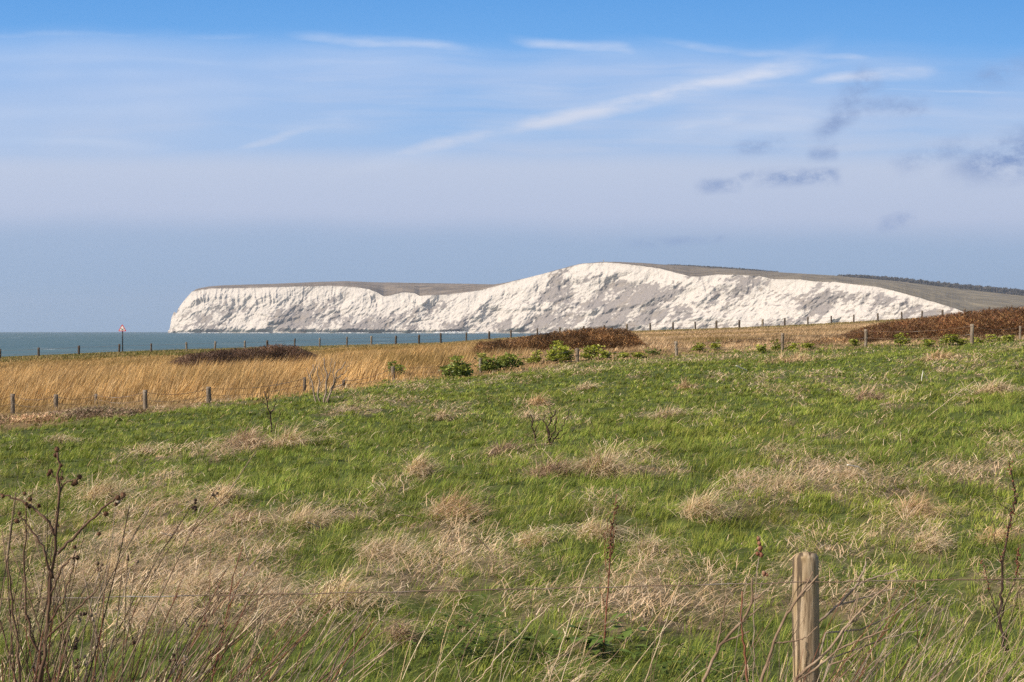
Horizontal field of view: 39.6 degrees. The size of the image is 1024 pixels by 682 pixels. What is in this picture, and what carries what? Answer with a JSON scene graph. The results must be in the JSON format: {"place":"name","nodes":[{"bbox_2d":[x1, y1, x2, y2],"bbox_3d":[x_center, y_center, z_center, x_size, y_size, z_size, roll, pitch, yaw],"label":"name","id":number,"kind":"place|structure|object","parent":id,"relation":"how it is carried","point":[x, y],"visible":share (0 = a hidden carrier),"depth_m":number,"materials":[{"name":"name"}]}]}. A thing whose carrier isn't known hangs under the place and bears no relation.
{"place":"outdoors","nodes":[
{"label":"outdoors","id":0,"kind":"place"},
{"bbox_2d":[0,332,551,356],"bbox_3d":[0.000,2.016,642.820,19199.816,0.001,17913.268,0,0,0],"label":"sea","id":1,"kind":"structure","parent":0,"point":[25,343],"depth_m":1097.87,"materials":[{"name":"liquid"}]},
{"bbox_2d":[171,331,548,332],"bbox_3d":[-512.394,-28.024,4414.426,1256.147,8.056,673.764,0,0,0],"label":"breaking surf","id":2,"kind":"structure","parent":1,"relation":"on","point":[356,332],"depth_m":4388.43,"materials":[{"name":"liquid"}]},
{"bbox_2d":[0,329,1023,681],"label":"field","id":3,"kind":"structure","parent":0,"point":[494,595],"depth_m":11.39,"materials":[{"name":"green plant"}]},
{"bbox_2d":[0,447,126,681],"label":"burdock","id":4,"kind":"object","parent":3,"relation":"on","point":[54,531],"visible":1,"depth_m":4.80,"materials":[{"name":"brown plant"}]},
{"bbox_2d":[41,431,86,443],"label":"grass tussock","id":5,"kind":"object","parent":3,"relation":"on","point":[66,438],"depth_m":24.39,"materials":[{"name":"plant"}]},
{"bbox_2d":[0,404,148,424],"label":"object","id":6,"kind":"object","parent":3,"relation":"on","point":[53,415],"visible":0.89,"depth_m":32.13,"materials":[{"name":"beige plant"}]},
{"bbox_2d":[68,465,146,504],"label":"grass tussock","id":7,"kind":"object","parent":3,"relation":"on","point":[108,489],"depth_m":15.57,"materials":[{"name":"plant"}]},
{"bbox_2d":[0,441,262,681],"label":"dead stem clump","id":8,"kind":"object","parent":3,"relation":"on","point":[76,639],"visible":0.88,"depth_m":5.03,"materials":[{"name":"plant"}]},
{"bbox_2d":[57,548,205,585],"bbox_3d":[-3.016,1.817,11.202,1.269,0.501,1.087,0,0,0],"label":"grass tussock","id":9,"kind":"object","parent":3,"relation":"on","point":[90,571],"depth_m":11.18,"materials":[{"name":"plant"}]},
{"bbox_2d":[120,441,172,454],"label":"grass tussock","id":10,"kind":"object","parent":3,"relation":"on","point":[146,450],"depth_m":21.84,"materials":[{"name":"plant"}]},
{"bbox_2d":[4,513,297,681],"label":"dead stem clump","id":11,"kind":"object","parent":3,"relation":"on","point":[209,657],"visible":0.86,"depth_m":5.37,"materials":[{"name":"plant"}]},
{"bbox_2d":[0,569,309,681],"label":"dead stem clump","id":12,"kind":"object","parent":3,"relation":"on","point":[53,677],"visible":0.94,"depth_m":4.91,"materials":[{"name":"beige plant"}]},
{"bbox_2d":[140,514,227,545],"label":"grass tussock","id":13,"kind":"object","parent":3,"relation":"on","point":[177,532],"depth_m":12.89,"materials":[{"name":"plant"}]},
{"bbox_2d":[162,553,263,600],"bbox_3d":[-2.163,1.739,10.014,0.758,0.511,0.823,0,1,-42],"label":"grass tussock","id":14,"kind":"object","parent":3,"relation":"on","point":[204,584],"depth_m":9.96,"materials":[{"name":"plant"}]},
{"bbox_2d":[185,480,262,506],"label":"grass tussock","id":15,"kind":"object","parent":3,"relation":"on","point":[222,493],"depth_m":14.73,"materials":[{"name":"plant"}]},
{"bbox_2d":[168,344,320,367],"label":"bramble thicket","id":16,"kind":"object","parent":3,"relation":"on","point":[276,351],"visible":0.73,"depth_m":65.39,"materials":[{"name":"brown plant"}]},
{"bbox_2d":[215,503,284,526],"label":"grass tussock","id":17,"kind":"object","parent":3,"relation":"on","point":[243,517],"depth_m":13.54,"materials":[{"name":"plant"}]},
{"bbox_2d":[208,419,292,448],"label":"grass tussock","id":18,"kind":"object","parent":3,"relation":"on","point":[250,435],"depth_m":21.71,"materials":[{"name":"plant"}]},
{"bbox_2d":[82,539,435,681],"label":"dead stem clump","id":19,"kind":"object","parent":3,"relation":"on","point":[177,678],"visible":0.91,"depth_m":5.62,"materials":[{"name":"plant"}]},
{"bbox_2d":[261,388,280,432],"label":"dead weed","id":20,"kind":"object","parent":3,"relation":"on","point":[269,410],"visible":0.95,"depth_m":24.55,"materials":[{"name":"brown plant"}]},
{"bbox_2d":[250,413,351,448],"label":"grass tussock","id":21,"kind":"object","parent":3,"relation":"on","point":[291,439],"depth_m":21.52,"materials":[{"name":"plant"}]},
{"bbox_2d":[242,497,382,529],"bbox_3d":[-1.868,1.706,13.260,1.417,0.574,1.043,0,0,-32],"label":"grass tussock","id":22,"kind":"object","parent":3,"relation":"on","point":[308,518],"depth_m":13.25,"materials":[{"name":"plant"}]},
{"bbox_2d":[153,580,477,681],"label":"dead stem clump","id":23,"kind":"object","parent":3,"relation":"on","point":[290,669],"visible":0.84,"depth_m":5.92,"materials":[{"name":"plant"}]},
{"bbox_2d":[306,358,347,402],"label":"bare shrub","id":24,"kind":"object","parent":3,"relation":"on","point":[331,388],"visible":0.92,"depth_m":32.22,"materials":[{"name":"beige plant"}]},
{"bbox_2d":[296,557,418,617],"bbox_3d":[-1.111,1.714,9.620,1.138,0.574,0.873,0,1,44],"label":"grass tussock","id":25,"kind":"object","parent":3,"relation":"on","point":[341,588],"depth_m":9.56,"materials":[{"name":"plant"}]},
{"bbox_2d":[383,360,406,375],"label":"leafy shrub","id":26,"kind":"object","parent":3,"relation":"on","point":[397,367],"visible":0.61,"depth_m":46.87,"materials":[{"name":"green plant"}]},
{"bbox_2d":[329,524,466,562],"bbox_3d":[-0.939,1.696,11.566,1.024,0.481,1.154,0,0,-27],"label":"grass tussock","id":27,"kind":"object","parent":3,"relation":"on","point":[382,545],"depth_m":11.48,"materials":[{"name":"plant"}]},
{"bbox_2d":[368,615,434,646],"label":"grass tussock","id":28,"kind":"object","parent":3,"relation":"on","point":[400,632],"depth_m":8.33,"materials":[{"name":"plant"}]},
{"bbox_2d":[389,446,456,478],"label":"grass tussock","id":29,"kind":"object","parent":3,"relation":"on","point":[423,465],"depth_m":16.63,"materials":[{"name":"plant"}]},
{"bbox_2d":[431,403,465,421],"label":"grass tussock","id":30,"kind":"object","parent":3,"relation":"on","point":[443,415],"depth_m":26.50,"materials":[{"name":"plant"}]},
{"bbox_2d":[438,355,473,377],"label":"leafy shrub","id":31,"kind":"object","parent":3,"relation":"on","point":[457,369],"visible":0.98,"depth_m":44.28,"materials":[{"name":"green plant"}]},
{"bbox_2d":[417,479,503,522],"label":"grass tussock","id":32,"kind":"object","parent":3,"relation":"on","point":[448,503],"depth_m":13.08,"materials":[{"name":"plant"}]},
{"bbox_2d":[390,594,555,681],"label":"nettle patch","id":33,"kind":"object","parent":3,"relation":"on","point":[480,639],"visible":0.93,"depth_m":8.00,"materials":[{"name":"green plant"}]},
{"bbox_2d":[473,352,499,371],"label":"leafy shrub","id":34,"kind":"object","parent":3,"relation":"on","point":[486,365],"visible":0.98,"depth_m":46.60,"materials":[{"name":"green plant"}]},
{"bbox_2d":[381,572,625,681],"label":"dead stem clump","id":35,"kind":"object","parent":3,"relation":"on","point":[582,639],"visible":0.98,"depth_m":5.83,"materials":[{"name":"plant"}]},
{"bbox_2d":[0,313,1013,362],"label":"coast path turf","id":36,"kind":"structure","parent":3,"relation":"on","point":[174,352],"depth_m":103.78,"materials":[{"name":"green plant"}]},
{"bbox_2d":[493,351,524,369],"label":"leafy shrub","id":37,"kind":"object","parent":3,"relation":"on","point":[506,361],"visible":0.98,"depth_m":46.90,"materials":[{"name":"green plant"}]},
{"bbox_2d":[0,305,1018,357],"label":"post and wire fence","id":38,"kind":"object","parent":3,"relation":"on","point":[510,335],"visible":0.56,"depth_m":110.86,"materials":[{"name":"brown wood"}]},
{"bbox_2d":[478,437,541,457],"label":"grass tussock","id":39,"kind":"object","parent":3,"relation":"on","point":[493,450],"depth_m":19.12,"materials":[{"name":"plant"}]},
{"bbox_2d":[0,338,1023,681],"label":"dead grass mat","id":40,"kind":"object","parent":3,"relation":"on","point":[436,546],"visible":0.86,"depth_m":11.58,"materials":[{"name":"plant"}]},
{"bbox_2d":[0,320,1023,431],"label":"golden meadow grass","id":41,"kind":"structure","parent":3,"relation":"on","point":[78,380],"depth_m":48.15,"materials":[{"name":"beige plant"}]},
{"bbox_2d":[0,552,1023,681],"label":"post and wire fence","id":42,"kind":"object","parent":3,"relation":"on","point":[805,565],"visible":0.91,"depth_m":5.46,"materials":[{"name":"brown wood"}]},
{"bbox_2d":[0,324,1023,413],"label":"post and wire fence","id":43,"kind":"object","parent":3,"relation":"on","point":[208,389],"visible":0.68,"depth_m":45.32,"materials":[{"name":"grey wood"}]},
{"bbox_2d":[476,603,552,681],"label":"tall straw","id":44,"kind":"object","parent":3,"relation":"on","point":[510,643],"visible":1,"depth_m":5.41,"materials":[{"name":"beige plant"}]},
{"bbox_2d":[527,414,539,443],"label":"dead weed","id":45,"kind":"object","parent":3,"relation":"on","point":[532,421],"visible":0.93,"depth_m":20.23,"materials":[{"name":"brown plant"}]},
{"bbox_2d":[524,350,546,363],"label":"leafy shrub","id":46,"kind":"object","parent":3,"relation":"on","point":[533,358],"visible":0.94,"depth_m":51.04,"materials":[{"name":"green plant"}]},
{"bbox_2d":[510,519,565,549],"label":"grass tussock","id":47,"kind":"object","parent":3,"relation":"on","point":[528,537],"depth_m":11.34,"materials":[{"name":"plant"}]},
{"bbox_2d":[521,391,565,405],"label":"grass tussock","id":48,"kind":"object","parent":3,"relation":"on","point":[538,400],"depth_m":28.56,"materials":[{"name":"plant"}]},
{"bbox_2d":[543,408,569,445],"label":"dead weed","id":49,"kind":"object","parent":3,"relation":"on","point":[548,431],"visible":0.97,"depth_m":19.90,"materials":[{"name":"brown plant"}]},
{"bbox_2d":[504,448,611,479],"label":"grass tussock","id":50,"kind":"object","parent":3,"relation":"on","point":[548,467],"depth_m":15.54,"materials":[{"name":"plant"}]},
{"bbox_2d":[545,340,574,362],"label":"leafy shrub","id":51,"kind":"object","parent":3,"relation":"on","point":[561,350],"visible":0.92,"depth_m":50.46,"materials":[{"name":"green plant"}]},
{"bbox_2d":[469,326,651,354],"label":"bramble thicket","id":52,"kind":"object","parent":3,"relation":"on","point":[588,336],"visible":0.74,"depth_m":59.62,"materials":[{"name":"brown plant"}]},
{"bbox_2d":[549,552,599,681],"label":"tall straw","id":53,"kind":"object","parent":3,"relation":"on","point":[570,617],"visible":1,"depth_m":5.41,"materials":[{"name":"beige plant"}]},
{"bbox_2d":[563,379,621,390],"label":"grass tussock","id":54,"kind":"object","parent":3,"relation":"on","point":[583,385],"depth_m":33.65,"materials":[{"name":"plant"}]},
{"bbox_2d":[517,494,668,659],"bbox_3d":[0.429,1.315,7.993,0.665,0.914,0.734,0,1,-40],"label":"dock plant","id":55,"kind":"object","parent":3,"relation":"on","point":[591,640],"visible":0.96,"depth_m":8.01,"materials":[{"name":"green plant"}]},
{"bbox_2d":[579,344,611,359],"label":"leafy shrub","id":56,"kind":"object","parent":3,"relation":"on","point":[597,352],"visible":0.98,"depth_m":50.83,"materials":[{"name":"green plant"}]},
{"bbox_2d":[499,564,706,681],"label":"dead stem clump","id":57,"kind":"object","parent":3,"relation":"on","point":[585,642],"visible":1,"depth_m":5.74,"materials":[{"name":"plant"}]},
{"bbox_2d":[556,506,658,544],"bbox_3d":[0.731,1.546,11.566,1.026,0.526,0.814,0,0,-26],"label":"grass tussock","id":58,"kind":"object","parent":3,"relation":"on","point":[591,527],"depth_m":11.53,"materials":[{"name":"plant"}]},
{"bbox_2d":[569,434,652,480],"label":"grass tussock","id":59,"kind":"object","parent":3,"relation":"on","point":[606,465],"depth_m":15.68,"materials":[{"name":"plant"}]},
{"bbox_2d":[613,352,630,357],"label":"leafy shrub","id":60,"kind":"object","parent":3,"relation":"on","point":[623,354],"visible":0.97,"depth_m":51.48,"materials":[{"name":"green plant"}]},
{"bbox_2d":[601,527,701,557],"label":"grass tussock","id":61,"kind":"object","parent":3,"relation":"on","point":[645,542],"depth_m":10.88,"materials":[{"name":"plant"}]},
{"bbox_2d":[644,580,679,681],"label":"tall straw","id":62,"kind":"object","parent":3,"relation":"on","point":[660,635],"visible":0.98,"depth_m":5.41,"materials":[{"name":"beige plant"}]},
{"bbox_2d":[626,402,708,420],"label":"grass tussock","id":63,"kind":"object","parent":3,"relation":"on","point":[664,413],"depth_m":24.38,"materials":[{"name":"plant"}]},
{"bbox_2d":[598,637,776,681],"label":"nettle patch","id":64,"kind":"object","parent":3,"relation":"on","point":[633,656],"visible":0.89,"depth_m":7.35,"materials":[{"name":"green plant"}]},
{"bbox_2d":[672,376,706,389],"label":"grass tussock","id":65,"kind":"object","parent":3,"relation":"on","point":[685,385],"depth_m":32.59,"materials":[{"name":"plant"}]},
{"bbox_2d":[690,342,706,351],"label":"leafy shrub","id":66,"kind":"object","parent":3,"relation":"on","point":[699,345],"visible":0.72,"depth_m":52.99,"materials":[{"name":"green plant"}]},
{"bbox_2d":[663,481,751,526],"bbox_3d":[1.618,1.455,12.166,0.912,0.613,1.042,0,0,0],"label":"grass tussock","id":67,"kind":"object","parent":3,"relation":"on","point":[707,505],"depth_m":12.14,"materials":[{"name":"plant"}]},
{"bbox_2d":[708,339,723,349],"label":"leafy shrub","id":68,"kind":"object","parent":3,"relation":"on","point":[714,346],"visible":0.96,"depth_m":53.91,"materials":[{"name":"green plant"}]},
{"bbox_2d":[702,578,772,681],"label":"dead bramble","id":69,"kind":"object","parent":3,"relation":"on","point":[726,639],"visible":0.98,"depth_m":5.30,"materials":[{"name":"plant"}]},
{"bbox_2d":[650,552,837,681],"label":"dead stem clump","id":70,"kind":"object","parent":3,"relation":"on","point":[717,636],"visible":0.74,"depth_m":5.68,"materials":[{"name":"plant"}]},
{"bbox_2d":[701,338,797,344],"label":"bramble thicket","id":71,"kind":"object","parent":3,"relation":"on","point":[747,340],"visible":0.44,"depth_m":59.17,"materials":[{"name":"brown plant"}]},
{"bbox_2d":[720,465,782,483],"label":"grass tussock","id":72,"kind":"object","parent":3,"relation":"on","point":[747,474],"depth_m":14.73,"materials":[{"name":"plant"}]},
{"bbox_2d":[752,536,767,681],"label":"tall dead stalk","id":73,"kind":"object","parent":3,"relation":"on","point":[761,554],"visible":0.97,"depth_m":5.71,"materials":[{"name":"brown plant"}]},
{"bbox_2d":[753,344,766,351],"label":"leafy shrub","id":74,"kind":"object","parent":3,"relation":"on","point":[762,349],"visible":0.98,"depth_m":50.22,"materials":[{"name":"green plant"}]},
{"bbox_2d":[770,339,786,349],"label":"leafy shrub","id":75,"kind":"object","parent":3,"relation":"on","point":[774,347],"visible":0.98,"depth_m":51.69,"materials":[{"name":"green plant"}]},
{"bbox_2d":[760,572,818,681],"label":"dead bramble","id":76,"kind":"object","parent":3,"relation":"on","point":[800,595],"visible":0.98,"depth_m":5.25,"materials":[{"name":"plant"}]},
{"bbox_2d":[739,346,841,363],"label":"grass tussock","id":77,"kind":"object","parent":3,"relation":"on","point":[800,358],"depth_m":40.80,"materials":[{"name":"plant"}]},
{"bbox_2d":[784,342,798,349],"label":"leafy shrub","id":78,"kind":"object","parent":3,"relation":"on","point":[793,345],"visible":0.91,"depth_m":51.48,"materials":[{"name":"green plant"}]},
{"bbox_2d":[745,466,838,493],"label":"grass tussock","id":79,"kind":"object","parent":3,"relation":"on","point":[791,486],"depth_m":13.70,"materials":[{"name":"plant"}]},
{"bbox_2d":[801,342,815,350],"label":"leafy shrub","id":80,"kind":"object","parent":3,"relation":"on","point":[807,345],"visible":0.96,"depth_m":51.33,"materials":[{"name":"green plant"}]},
{"bbox_2d":[802,336,861,344],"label":"bramble thicket","id":81,"kind":"object","parent":3,"relation":"on","point":[831,340],"visible":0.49,"depth_m":56.01,"materials":[{"name":"beige plant"}]},
{"bbox_2d":[794,583,890,681],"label":"dead bramble","id":82,"kind":"object","parent":3,"relation":"on","point":[843,630],"visible":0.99,"depth_m":5.30,"materials":[{"name":"plant"}]},
{"bbox_2d":[848,339,862,346],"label":"leafy shrub","id":83,"kind":"object","parent":3,"relation":"on","point":[854,343],"visible":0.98,"depth_m":51.51,"materials":[{"name":"green plant"}]},
{"bbox_2d":[825,461,888,483],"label":"grass tussock","id":84,"kind":"object","parent":3,"relation":"on","point":[844,474],"depth_m":14.40,"materials":[{"name":"plant"}]},
{"bbox_2d":[819,562,920,681],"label":"dead bramble","id":85,"kind":"object","parent":3,"relation":"on","point":[841,603],"visible":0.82,"depth_m":5.62,"materials":[{"name":"brown plant"}]},
{"bbox_2d":[728,572,1012,681],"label":"clump","id":86,"kind":"object","parent":3,"relation":"on","point":[864,663],"visible":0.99,"depth_m":5.35,"materials":[{"name":"green plant"}]},
{"bbox_2d":[848,380,900,401],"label":"grass tussock","id":87,"kind":"object","parent":3,"relation":"on","point":[862,394],"depth_m":25.97,"materials":[{"name":"plant"}]},
{"bbox_2d":[888,332,913,345],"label":"leafy shrub","id":88,"kind":"object","parent":3,"relation":"on","point":[902,340],"visible":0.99,"depth_m":51.24,"materials":[{"name":"green plant"}]},
{"bbox_2d":[869,487,968,519],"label":"grass tussock","id":89,"kind":"object","parent":3,"relation":"on","point":[912,506],"depth_m":12.10,"materials":[{"name":"plant"}]},
{"bbox_2d":[817,595,1023,681],"bbox_3d":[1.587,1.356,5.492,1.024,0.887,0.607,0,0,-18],"label":"clump","id":90,"kind":"object","parent":3,"relation":"on","point":[918,658],"visible":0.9,"depth_m":5.50,"materials":[{"name":"plant"}]},
{"bbox_2d":[916,338,936,345],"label":"leafy shrub","id":91,"kind":"object","parent":3,"relation":"on","point":[927,342],"visible":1,"depth_m":50.46,"materials":[{"name":"green plant"}]},
{"bbox_2d":[894,524,959,554],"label":"grass tussock","id":92,"kind":"object","parent":3,"relation":"on","point":[920,540],"depth_m":10.45,"materials":[{"name":"plant"}]},
{"bbox_2d":[837,305,1023,342],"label":"bramble thicket","id":93,"kind":"object","parent":3,"relation":"on","point":[983,318],"visible":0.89,"depth_m":56.19,"materials":[{"name":"brown plant"}]},
{"bbox_2d":[907,348,968,360],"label":"grass tussock","id":94,"kind":"object","parent":3,"relation":"on","point":[938,354],"depth_m":38.54,"materials":[{"name":"plant"}]},
{"bbox_2d":[937,334,969,344],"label":"leafy shrub","id":95,"kind":"object","parent":3,"relation":"on","point":[954,339],"visible":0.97,"depth_m":50.36,"materials":[{"name":"green plant"}]},
{"bbox_2d":[953,375,1023,394],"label":"grass tussock","id":96,"kind":"object","parent":3,"relation":"on","point":[1000,387],"depth_m":25.85,"materials":[{"name":"plant"}]},
{"bbox_2d":[984,334,1000,341],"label":"leafy shrub","id":97,"kind":"object","parent":3,"relation":"on","point":[994,338],"visible":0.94,"depth_m":49.80,"materials":[{"name":"green plant"}]},
{"bbox_2d":[963,520,1023,545],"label":"grass tussock","id":98,"kind":"object","parent":3,"relation":"on","point":[998,536],"depth_m":10.93,"materials":[{"name":"plant"}]},
{"bbox_2d":[980,461,1022,658],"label":"bare sapling","id":99,"kind":"object","parent":3,"relation":"on","point":[1002,574],"visible":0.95,"depth_m":7.40,"materials":[{"name":"brown plant"}]},
{"bbox_2d":[993,548,1023,681],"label":"dead stem clump","id":100,"kind":"object","parent":3,"relation":"on","point":[1010,630],"visible":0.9,"depth_m":5.83,"materials":[{"name":"plant"}]},
{"bbox_2d":[1001,334,1018,341],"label":"leafy shrub","id":101,"kind":"object","parent":3,"relation":"on","point":[1006,337],"visible":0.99,"depth_m":49.21,"materials":[{"name":"green plant"}]},
{"bbox_2d":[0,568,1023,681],"bbox_3d":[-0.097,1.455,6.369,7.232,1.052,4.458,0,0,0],"label":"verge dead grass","id":102,"kind":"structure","parent":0,"point":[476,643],"depth_m":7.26,"materials":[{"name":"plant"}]},
{"bbox_2d":[0,0,1023,331],"label":"sky","id":103,"kind":"structure","parent":0,"point":[154,153],"materials":[{"name":"blue"}]},
{"bbox_2d":[168,262,962,332],"bbox_3d":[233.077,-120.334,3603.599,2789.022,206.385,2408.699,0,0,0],"label":"chalk cliff","id":104,"kind":"structure","parent":0,"point":[615,295],"depth_m":4147.21,"materials":[{"name":"white stone"}]},
{"bbox_2d":[192,262,1023,312],"bbox_3d":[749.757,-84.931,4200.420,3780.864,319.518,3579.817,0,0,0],"label":"grassy hilltop","id":105,"kind":"structure","parent":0,"point":[962,299],"depth_m":4181.05,"materials":[{"name":"green plant"}]},
{"bbox_2d":[667,264,777,271],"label":"distant woodland","id":106,"kind":"object","parent":105,"relation":"on","point":[739,268],"visible":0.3,"depth_m":4492.76,"materials":[{"name":"green plant"}]},
{"bbox_2d":[837,274,1023,295],"bbox_3d":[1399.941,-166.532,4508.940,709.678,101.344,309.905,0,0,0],"label":"distant woodland","id":107,"kind":"object","parent":105,"relation":"on","point":[1005,290],"visible":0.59,"depth_m":4530.21,"materials":[{"name":"green plant"}]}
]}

